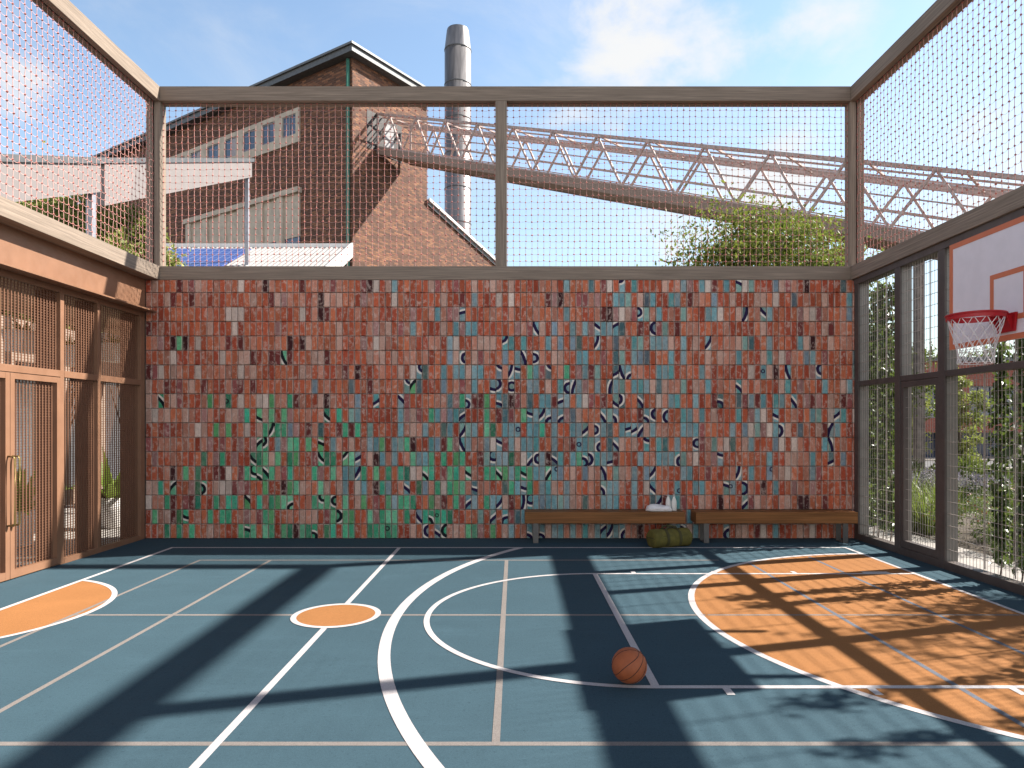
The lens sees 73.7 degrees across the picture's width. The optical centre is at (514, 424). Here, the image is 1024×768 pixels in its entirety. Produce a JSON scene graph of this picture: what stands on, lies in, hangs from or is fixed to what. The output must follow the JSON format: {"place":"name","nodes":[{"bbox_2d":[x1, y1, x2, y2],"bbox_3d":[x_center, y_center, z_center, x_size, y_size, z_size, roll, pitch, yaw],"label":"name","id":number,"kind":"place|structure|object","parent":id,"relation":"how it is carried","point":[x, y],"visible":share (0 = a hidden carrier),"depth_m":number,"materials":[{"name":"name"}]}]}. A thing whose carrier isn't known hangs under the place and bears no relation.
{"place":"outdoors","nodes":[
{"label":"outdoors","id":0,"kind":"place"},
{"bbox_2d":[15,243,352,485],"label":"white shed","id":1,"kind":"structure","parent":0,"point":[307,250],"depth_m":24.02,"materials":[{"name":"paint"}]},
{"bbox_2d":[0,538,1023,767],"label":"court floor","id":2,"kind":"structure","parent":0,"point":[190,679],"depth_m":4.73,"materials":[{"name":"blue rubber"}]},
{"bbox_2d":[0,581,111,636],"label":"orange area","id":3,"kind":"object","parent":2,"relation":"on","point":[48,608],"visible":1,"depth_m":6.33,"materials":[{"name":"orange paint"}]},
{"bbox_2d":[0,580,117,637],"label":"court marking","id":4,"kind":"object","parent":2,"relation":"on","point":[113,595],"visible":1,"depth_m":6.29,"materials":[{"name":"white paint"}]},
{"bbox_2d":[0,560,507,744],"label":"court marking","id":5,"kind":"object","parent":2,"relation":"on","point":[497,713],"visible":1,"depth_m":5.24,"materials":[{"name":"beige paint"}]},
{"bbox_2d":[296,605,374,625],"bbox_3d":[-1.585,1.696,6.070,0.690,0.001,0.690,0,0,0],"label":"orange area","id":6,"kind":"object","parent":2,"relation":"on","point":[335,615],"visible":1,"depth_m":6.05,"materials":[{"name":"orange paint"}]},
{"bbox_2d":[290,603,380,627],"bbox_3d":[-1.585,1.696,6.070,0.780,0.001,0.780,0,0,0],"label":"court marking","id":7,"kind":"object","parent":2,"relation":"on","point":[295,621],"visible":1,"depth_m":6.02,"materials":[{"name":"white paint"}]},
{"bbox_2d":[378,548,520,767],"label":"court marking","id":8,"kind":"object","parent":2,"relation":"on","point":[421,751],"visible":1,"depth_m":4.43,"materials":[{"name":"white paint"}]},
{"bbox_2d":[170,547,846,547],"bbox_3d":[-0.083,1.698,9.395,9.305,0.001,0.050,0,0,0],"label":"court marking","id":9,"kind":"object","parent":2,"relation":"on","point":[506,547],"visible":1,"depth_m":9.39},
{"bbox_2d":[0,614,1023,745],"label":"court marking","id":10,"kind":"object","parent":2,"relation":"on","point":[517,744],"visible":1,"depth_m":3.63,"materials":[{"name":"beige paint"}]},
{"bbox_2d":[0,548,1023,767],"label":"court marking","id":11,"kind":"object","parent":2,"relation":"on","point":[218,741],"visible":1,"depth_m":5.05,"materials":[{"name":"white paint"}]},
{"bbox_2d":[424,573,653,687],"bbox_3d":[0.052,1.696,6.080,1.695,0.001,3.390,0,0,0],"label":"court marking","id":12,"kind":"object","parent":2,"relation":"on","point":[432,635],"visible":1,"depth_m":4.98,"materials":[{"name":"white paint"}]},
{"bbox_2d":[525,510,684,542],"bbox_3d":[1.288,1.478,9.875,2.284,0.445,0.310,0,0,0],"label":"bench","id":13,"kind":"object","parent":2,"relation":"on","point":[536,517],"visible":0.84,"depth_m":9.72,"materials":[{"name":"wood"}]},
{"bbox_2d":[646,504,671,510],"bbox_3d":[2.085,1.204,9.860,0.370,0.107,0.208,0,0,0],"label":"towel","id":14,"kind":"object","parent":13,"relation":"on","point":[654,507],"visible":1,"depth_m":9.77,"materials":[{"name":"white fabric"}]},
{"bbox_2d":[666,494,670,506],"bbox_3d":[2.235,1.139,9.930,0.074,0.231,0.074,0,0,0],"label":"bottle","id":15,"kind":"object","parent":13,"relation":"on","point":[668,501],"visible":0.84,"depth_m":9.91,"materials":[{"name":"white plastic"}]},
{"bbox_2d":[671,495,676,510],"bbox_3d":[2.315,1.139,9.910,0.074,0.231,0.074,0,0,0],"label":"bottle","id":16,"kind":"object","parent":13,"relation":"on","point":[674,505],"visible":0.97,"depth_m":9.89,"materials":[{"name":"white plastic"}]},
{"bbox_2d":[593,574,658,684],"bbox_3d":[0.912,1.696,6.080,0.055,0.001,3.290,0,0,0],"label":"court marking","id":17,"kind":"object","parent":2,"relation":"on","point":[651,678],"visible":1,"depth_m":5.78,"materials":[{"name":"white paint"}]},
{"bbox_2d":[612,647,646,683],"bbox_3d":[0.748,1.572,4.450,0.232,0.227,0.228,0,0,0],"label":"basketball","id":18,"kind":"object","parent":2,"relation":"on","point":[629,665],"visible":1,"depth_m":4.37,"materials":[{"name":"rubber"}]},
{"bbox_2d":[646,524,692,547],"bbox_3d":[2.151,1.550,9.498,0.610,0.301,0.294,0,0,-20],"label":"duffel bag","id":19,"kind":"object","parent":2,"relation":"on","point":[661,537],"visible":1,"depth_m":9.39,"materials":[{"name":"green fabric"}]},
{"bbox_2d":[691,510,857,542],"bbox_3d":[3.737,1.478,9.875,2.305,0.445,0.310,0,0,0],"label":"bench","id":20,"kind":"object","parent":2,"relation":"on","point":[704,518],"visible":1,"depth_m":9.72,"materials":[{"name":"wood"}]},
{"bbox_2d":[594,573,1023,687],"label":"court marking","id":21,"kind":"object","parent":2,"relation":"on","point":[838,686],"visible":1,"depth_m":4.42,"materials":[{"name":"white paint"}]},
{"bbox_2d":[631,571,1023,694],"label":"court marking","id":22,"kind":"object","parent":2,"relation":"on","point":[728,691],"visible":1,"depth_m":4.35,"materials":[{"name":"white paint"}]},
{"bbox_2d":[694,554,1023,735],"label":"orange area","id":23,"kind":"object","parent":2,"relation":"on","point":[835,649],"visible":1,"depth_m":5.65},
{"bbox_2d":[688,553,1023,739],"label":"court marking","id":24,"kind":"object","parent":23,"relation":"on","point":[694,607],"visible":1,"depth_m":4.76,"materials":[{"name":"white paint"}]},
{"bbox_2d":[707,614,1018,614],"bbox_3d":[3.110,1.699,6.080,2.780,0.001,0.035,0,0,0],"label":"court marking","id":25,"kind":"object","parent":23,"relation":"on","point":[862,614],"visible":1,"depth_m":6.09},
{"bbox_2d":[748,557,1023,726],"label":"court marking","id":26,"kind":"object","parent":23,"relation":"on","point":[1003,713],"visible":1,"depth_m":5.47,"materials":[{"name":"beige paint"}]},
{"bbox_2d":[0,0,1023,356],"label":"sky","id":27,"kind":"structure","parent":0,"point":[174,42],"materials":[{"name":"blue"}]},
{"bbox_2d":[893,489,931,533],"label":"strappy grass","id":28,"kind":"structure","parent":0,"point":[913,519],"depth_m":10.87,"materials":[{"name":"green plant"}]},
{"bbox_2d":[892,471,933,511],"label":"strappy grass","id":29,"kind":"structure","parent":0,"point":[917,487],"depth_m":12.31,"materials":[{"name":"green plant"}]},
{"bbox_2d":[913,462,967,503],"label":"strappy grass","id":30,"kind":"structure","parent":0,"point":[925,486],"depth_m":13.14,"materials":[{"name":"green plant"}]},
{"bbox_2d":[869,357,1023,456],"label":"brick house","id":31,"kind":"structure","parent":0,"point":[989,381],"depth_m":50.00,"materials":[{"name":"brick"}]},
{"bbox_2d":[925,388,934,416],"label":"window","id":32,"kind":"structure","parent":31,"relation":"in","point":[933,397],"depth_m":50.38,"materials":[{"name":"grey glass"}]},
{"bbox_2d":[969,386,1016,417],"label":"window","id":33,"kind":"structure","parent":31,"relation":"in","point":[988,388],"depth_m":50.38,"materials":[{"name":"grey glass"}]},
{"bbox_2d":[869,525,1023,581],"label":"garden path","id":34,"kind":"structure","parent":0,"point":[971,560],"depth_m":8.74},
{"bbox_2d":[869,282,893,540],"bbox_3d":[5.431,-0.169,10.141,0.448,3.839,1.018,0,0,8],"label":"climbing vine","id":35,"kind":"object","parent":34,"relation":"on","point":[890,424],"visible":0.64,"depth_m":9.98,"materials":[{"name":"green plant"}]},
{"bbox_2d":[986,341,1016,574],"bbox_3d":[5.417,0.212,7.566,0.390,3.079,0.352,0,0,27],"label":"climbing vine","id":36,"kind":"object","parent":34,"relation":"on","point":[1001,398],"visible":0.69,"depth_m":7.56,"materials":[{"name":"green plant"}]},
{"bbox_2d":[1002,338,1023,581],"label":"climbing vine","id":37,"kind":"object","parent":34,"relation":"on","point":[1021,457],"visible":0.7,"depth_m":7.25,"materials":[{"name":"green plant"}]},
{"bbox_2d":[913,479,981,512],"bbox_3d":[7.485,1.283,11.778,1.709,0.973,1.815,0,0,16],"label":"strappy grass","id":38,"kind":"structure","parent":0,"point":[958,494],"depth_m":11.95,"materials":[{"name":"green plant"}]},
{"bbox_2d":[912,474,986,535],"bbox_3d":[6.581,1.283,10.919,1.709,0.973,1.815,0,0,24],"label":"strappy grass","id":39,"kind":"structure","parent":0,"point":[925,530],"depth_m":10.72,"materials":[{"name":"green plant"}]},
{"bbox_2d":[890,508,1016,561],"bbox_3d":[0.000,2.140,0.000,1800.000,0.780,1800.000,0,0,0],"label":"ground","id":40,"kind":"structure","parent":0,"point":[971,539],"depth_m":10.54,"materials":[{"name":"stone"}]},
{"bbox_2d":[0,223,156,582],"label":"copper pavilion","id":41,"kind":"structure","parent":40,"relation":"on","point":[55,289],"depth_m":8.49,"materials":[{"name":"paint"}]},
{"bbox_2d":[0,371,15,581],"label":"door","id":42,"kind":"structure","parent":41,"relation":"in","point":[5,456],"depth_m":7.35,"materials":[{"name":"orange metal"}]},
{"bbox_2d":[1,308,33,354],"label":"hanging planter","id":43,"kind":"object","parent":41,"relation":"hanging from","point":[19,337],"visible":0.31,"depth_m":9.54,"materials":[{"name":"beige ceramic"}]},
{"bbox_2d":[10,372,60,578],"bbox_3d":[-5.472,0.561,7.835,0.155,2.247,0.823,0,0,0],"label":"door","id":44,"kind":"structure","parent":41,"relation":"in","point":[55,559],"depth_m":7.88,"materials":[{"name":"orange metal"}]},
{"bbox_2d":[17,467,66,547],"bbox_3d":[-6.810,1.113,9.273,1.786,1.171,1.286,0,0,0],"label":"potted plant","id":45,"kind":"object","parent":41,"relation":"on","point":[24,508],"visible":0.12,"depth_m":9.40,"materials":[{"name":"green plant"}]},
{"bbox_2d":[66,335,74,366],"bbox_3d":[-7.031,-1.285,10.783,0.988,0.730,1.132,0,0,-25],"label":"hanging planter","id":46,"kind":"object","parent":41,"relation":"hanging from","point":[69,352],"visible":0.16,"depth_m":10.58,"materials":[{"name":"beige ceramic"}]},
{"bbox_2d":[66,446,119,528],"bbox_3d":[-6.625,1.023,11.262,1.995,1.353,1.908,0,0,0],"label":"potted plant","id":47,"kind":"object","parent":41,"relation":"on","point":[108,496],"visible":0.23,"depth_m":11.05,"materials":[{"name":"green plant"}]},
{"bbox_2d":[102,326,119,362],"bbox_3d":[-6.727,-1.350,11.530,0.976,0.600,1.087,0,0,0],"label":"hanging planter","id":48,"kind":"object","parent":41,"relation":"hanging from","point":[111,350],"visible":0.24,"depth_m":11.32,"materials":[{"name":"beige ceramic"}]},
{"bbox_2d":[1,141,190,425],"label":"leafy tree","id":49,"kind":"object","parent":40,"relation":"on","point":[78,221],"visible":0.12,"depth_m":17.10,"materials":[{"name":"green plant"}]},
{"bbox_2d":[0,154,254,264],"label":"white canopy","id":50,"kind":"object","parent":40,"relation":"on","point":[227,166],"visible":0.56,"depth_m":15.00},
{"bbox_2d":[102,201,186,422],"bbox_3d":[-10.110,-1.628,17.895,2.786,8.529,2.832,0,0,0],"label":"leafy tree","id":51,"kind":"object","parent":40,"relation":"on","point":[173,257],"visible":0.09,"depth_m":17.90,"materials":[{"name":"green plant"}]},
{"bbox_2d":[82,40,494,265],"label":"brick factory","id":52,"kind":"structure","parent":40,"relation":"on","point":[351,63],"depth_m":43.27,"materials":[{"name":"red brick"}]},
{"bbox_2d":[191,150,199,157],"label":"window","id":53,"kind":"structure","parent":52,"relation":"in","point":[197,153],"depth_m":48.72,"materials":[{"name":"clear glass"}]},
{"bbox_2d":[208,143,217,157],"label":"window","id":54,"kind":"structure","parent":52,"relation":"in","point":[215,147],"depth_m":47.60,"materials":[{"name":"blue glass"}]},
{"bbox_2d":[225,137,235,157],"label":"window","id":55,"kind":"structure","parent":52,"relation":"in","point":[228,152],"depth_m":46.48,"materials":[{"name":"blue glass"}]},
{"bbox_2d":[243,129,254,151],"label":"window","id":56,"kind":"structure","parent":52,"relation":"in","point":[251,133],"depth_m":45.32,"materials":[{"name":"blue glass"}]},
{"bbox_2d":[263,121,274,144],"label":"window","id":57,"kind":"structure","parent":52,"relation":"in","point":[270,126],"depth_m":44.20,"materials":[{"name":"blue glass"}]},
{"bbox_2d":[283,114,294,137],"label":"window","id":58,"kind":"structure","parent":52,"relation":"in","point":[289,120],"depth_m":43.04,"materials":[{"name":"blue glass"}]},
{"bbox_2d":[285,236,299,242],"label":"window","id":59,"kind":"structure","parent":52,"relation":"in","point":[295,239],"depth_m":42.86,"materials":[{"name":"blue glass"}]},
{"bbox_2d":[384,124,393,158],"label":"window","id":60,"kind":"structure","parent":52,"relation":"in","point":[387,134],"depth_m":42.48,"materials":[{"name":"white glass"}]},
{"bbox_2d":[444,24,470,233],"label":"steel chimney","id":61,"kind":"object","parent":40,"relation":"on","point":[457,49],"visible":0.33,"depth_m":60.96,"materials":[{"name":"silver metal"}]},
{"bbox_2d":[145,280,853,537],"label":"mosaic wall","id":62,"kind":"structure","parent":40,"relation":"on","point":[385,408],"depth_m":10.14,"materials":[{"name":"tile"}]},
{"bbox_2d":[376,113,1023,473],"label":"conveyor bridge","id":63,"kind":"structure","parent":40,"relation":"on","point":[448,165],"depth_m":27.52,"materials":[{"name":"brown metal"}]},
{"bbox_2d":[636,180,893,324],"bbox_3d":[5.542,-1.798,16.143,5.705,7.807,6.450,0,0,0],"label":"leafy tree","id":64,"kind":"object","parent":40,"relation":"on","point":[777,231],"visible":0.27,"depth_m":15.34,"materials":[{"name":"green plant"}]},
{"bbox_2d":[826,246,844,265],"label":"leafy tree","id":65,"kind":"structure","parent":40,"relation":"on","point":[836,263],"depth_m":26.00,"materials":[{"name":"green plant"}]},
{"bbox_2d":[869,333,934,454],"bbox_3d":[10.364,-0.635,20.061,3.824,6.541,3.337,0,0,31],"label":"leafy tree","id":66,"kind":"object","parent":40,"relation":"on","point":[917,391],"visible":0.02,"depth_m":19.52,"materials":[{"name":"green plant"}]},
{"bbox_2d":[869,372,934,454],"bbox_3d":[13.712,0.204,24.763,2.816,4.864,2.758,0,0,0],"label":"leafy tree","id":67,"kind":"object","parent":40,"relation":"on","point":[927,405],"visible":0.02,"depth_m":24.00,"materials":[{"name":"green plant"}]},
{"bbox_2d":[888,452,919,489],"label":"rounded shrub","id":68,"kind":"object","parent":40,"relation":"on","point":[912,469],"visible":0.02,"depth_m":17.36,"materials":[{"name":"green plant"}]},
{"bbox_2d":[890,469,921,491],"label":"lavender bush","id":69,"kind":"object","parent":40,"relation":"on","point":[912,476],"visible":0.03,"depth_m":14.36,"materials":[{"name":"purple plant"}]},
{"bbox_2d":[889,457,928,502],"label":"rounded shrub","id":70,"kind":"object","parent":40,"relation":"on","point":[917,464],"visible":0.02,"depth_m":18.26,"materials":[{"name":"green plant"}]},
{"bbox_2d":[882,330,936,444],"bbox_3d":[14.994,-0.728,27.913,4.576,6.734,5.442,0,0,-35],"label":"leafy tree","id":71,"kind":"object","parent":40,"relation":"on","point":[927,387],"visible":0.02,"depth_m":26.89,"materials":[{"name":"green plant"}]},
{"bbox_2d":[912,469,961,500],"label":"lavender bush","id":72,"kind":"object","parent":40,"relation":"on","point":[934,480],"visible":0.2,"depth_m":13.86,"materials":[{"name":"purple plant"}]},
{"bbox_2d":[854,208,1023,595],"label":"steel fence","id":73,"kind":"object","parent":40,"relation":"on","point":[944,552],"visible":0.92,"depth_m":8.55,"materials":[{"name":"grey metal"}]},
{"bbox_2d":[0,0,1023,279],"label":"timber frame","id":74,"kind":"object","parent":73,"relation":"on","point":[498,98],"visible":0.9,"depth_m":10.15,"materials":[{"name":"brown wood"}]},
{"bbox_2d":[0,0,153,262],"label":"safety net","id":75,"kind":"object","parent":74,"relation":"on","point":[68,123],"visible":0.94,"depth_m":8.34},
{"bbox_2d":[162,103,494,265],"bbox_3d":[-2.783,-3.581,10.250,5.017,2.503,0.047,0,0,0],"label":"safety net","id":76,"kind":"object","parent":74,"relation":"on","point":[335,189],"visible":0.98,"depth_m":10.25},
{"bbox_2d":[507,103,847,265],"bbox_3d":[2.444,-3.580,10.250,5.142,2.506,0.047,0,0,0],"label":"safety net","id":77,"kind":"object","parent":74,"relation":"on","point":[689,182],"visible":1,"depth_m":10.25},
{"bbox_2d":[856,0,1023,262],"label":"safety net","id":78,"kind":"object","parent":74,"relation":"on","point":[967,120],"visible":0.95,"depth_m":8.24,"materials":[{"name":"grey metal"}]},
{"bbox_2d":[944,215,1023,364],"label":"basketball hoop","id":79,"kind":"object","parent":73,"relation":"attached to","point":[986,287],"visible":1,"depth_m":6.09,"materials":[{"name":"red paint"}]},
{"bbox_2d":[916,467,964,501],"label":"lavender bush","id":80,"kind":"object","parent":40,"relation":"on","point":[923,471],"visible":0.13,"depth_m":15.55,"materials":[{"name":"purple plant"}]},
{"bbox_2d":[922,498,968,536],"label":"flowering perennial","id":81,"kind":"object","parent":40,"relation":"on","point":[933,521],"visible":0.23,"depth_m":10.28,"materials":[{"name":"green plant"}]},
{"bbox_2d":[919,470,972,492],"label":"lavender bush","id":82,"kind":"object","parent":40,"relation":"on","point":[958,479],"visible":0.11,"depth_m":14.53,"materials":[{"name":"purple plant"}]},
{"bbox_2d":[922,460,974,508],"bbox_3d":[11.508,1.744,18.464,1.757,1.666,1.600,0,0,-41],"label":"rounded shrub","id":83,"kind":"object","parent":40,"relation":"on","point":[932,467],"visible":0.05,"depth_m":18.21,"materials":[{"name":"green plant"}]},
{"bbox_2d":[922,465,982,512],"bbox_3d":[11.024,1.689,17.108,1.487,1.410,1.354,0,0,-1],"label":"rounded shrub","id":84,"kind":"object","parent":40,"relation":"on","point":[971,486],"visible":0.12,"depth_m":16.91,"materials":[{"name":"green plant"}]},
{"bbox_2d":[933,454,982,471],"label":"rounded shrub","id":85,"kind":"object","parent":40,"relation":"on","point":[968,462],"depth_m":20.00,"materials":[{"name":"green plant"}]},
{"bbox_2d":[926,342,999,356],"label":"leafy tree","id":86,"kind":"object","parent":40,"relation":"on","point":[981,355],"depth_m":59.64,"materials":[{"name":"green plant"}]},
{"bbox_2d":[935,363,992,467],"bbox_3d":[16.183,0.109,24.698,1.809,5.051,2.286,0,0,0],"label":"leafy tree","id":87,"kind":"object","parent":40,"relation":"on","point":[972,429],"visible":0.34,"depth_m":24.38,"materials":[{"name":"green plant"}]},
{"bbox_2d":[958,457,990,512],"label":"rounded shrub","id":88,"kind":"object","parent":40,"relation":"on","point":[980,469],"visible":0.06,"depth_m":18.91,"materials":[{"name":"green plant"}]},
{"bbox_2d":[960,473,1005,513],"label":"lavender bush","id":89,"kind":"object","parent":40,"relation":"on","point":[973,476],"visible":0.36,"depth_m":14.99,"materials":[{"name":"purple plant"}]},
{"bbox_2d":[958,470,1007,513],"bbox_3d":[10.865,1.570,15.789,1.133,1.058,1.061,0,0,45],"label":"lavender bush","id":90,"kind":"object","parent":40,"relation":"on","point":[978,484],"visible":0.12,"depth_m":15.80,"materials":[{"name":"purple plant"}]},
{"bbox_2d":[961,492,1012,543],"bbox_3d":[6.986,1.417,10.112,0.665,0.821,0.694,0,0,41],"label":"flowering perennial","id":91,"kind":"object","parent":40,"relation":"on","point":[980,518],"visible":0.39,"depth_m":10.13,"materials":[{"name":"green plant"}]},
{"bbox_2d":[970,470,1010,510],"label":"rounded shrub","id":92,"kind":"object","parent":40,"relation":"on","point":[986,487],"visible":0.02,"depth_m":17.55,"materials":[{"name":"green plant"}]},
{"bbox_2d":[975,501,1019,555],"bbox_3d":[6.565,1.417,9.111,0.665,0.821,0.694,0,0,-37],"label":"flowering perennial","id":93,"kind":"object","parent":40,"relation":"on","point":[989,531],"visible":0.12,"depth_m":9.19,"materials":[{"name":"green plant"}]},
{"bbox_2d":[986,478,1019,495],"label":"lavender bush","id":94,"kind":"object","parent":40,"relation":"on","point":[1004,486],"visible":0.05,"depth_m":13.18,"materials":[{"name":"plant"}]},
{"bbox_2d":[912,457,1012,458],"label":"footpath","id":95,"kind":"structure","parent":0,"point":[979,458],"depth_m":49.52,"materials":[{"name":"grey concrete"}]},
{"bbox_2d":[912,461,1023,467],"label":"road","id":96,"kind":"structure","parent":0,"point":[927,463],"depth_m":43.53,"materials":[{"name":"grey asphalt"}]},
{"bbox_2d":[965,481,1014,522],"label":"strappy grass","id":97,"kind":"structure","parent":0,"point":[991,500],"depth_m":11.12,"materials":[{"name":"green plant"}]}
]}

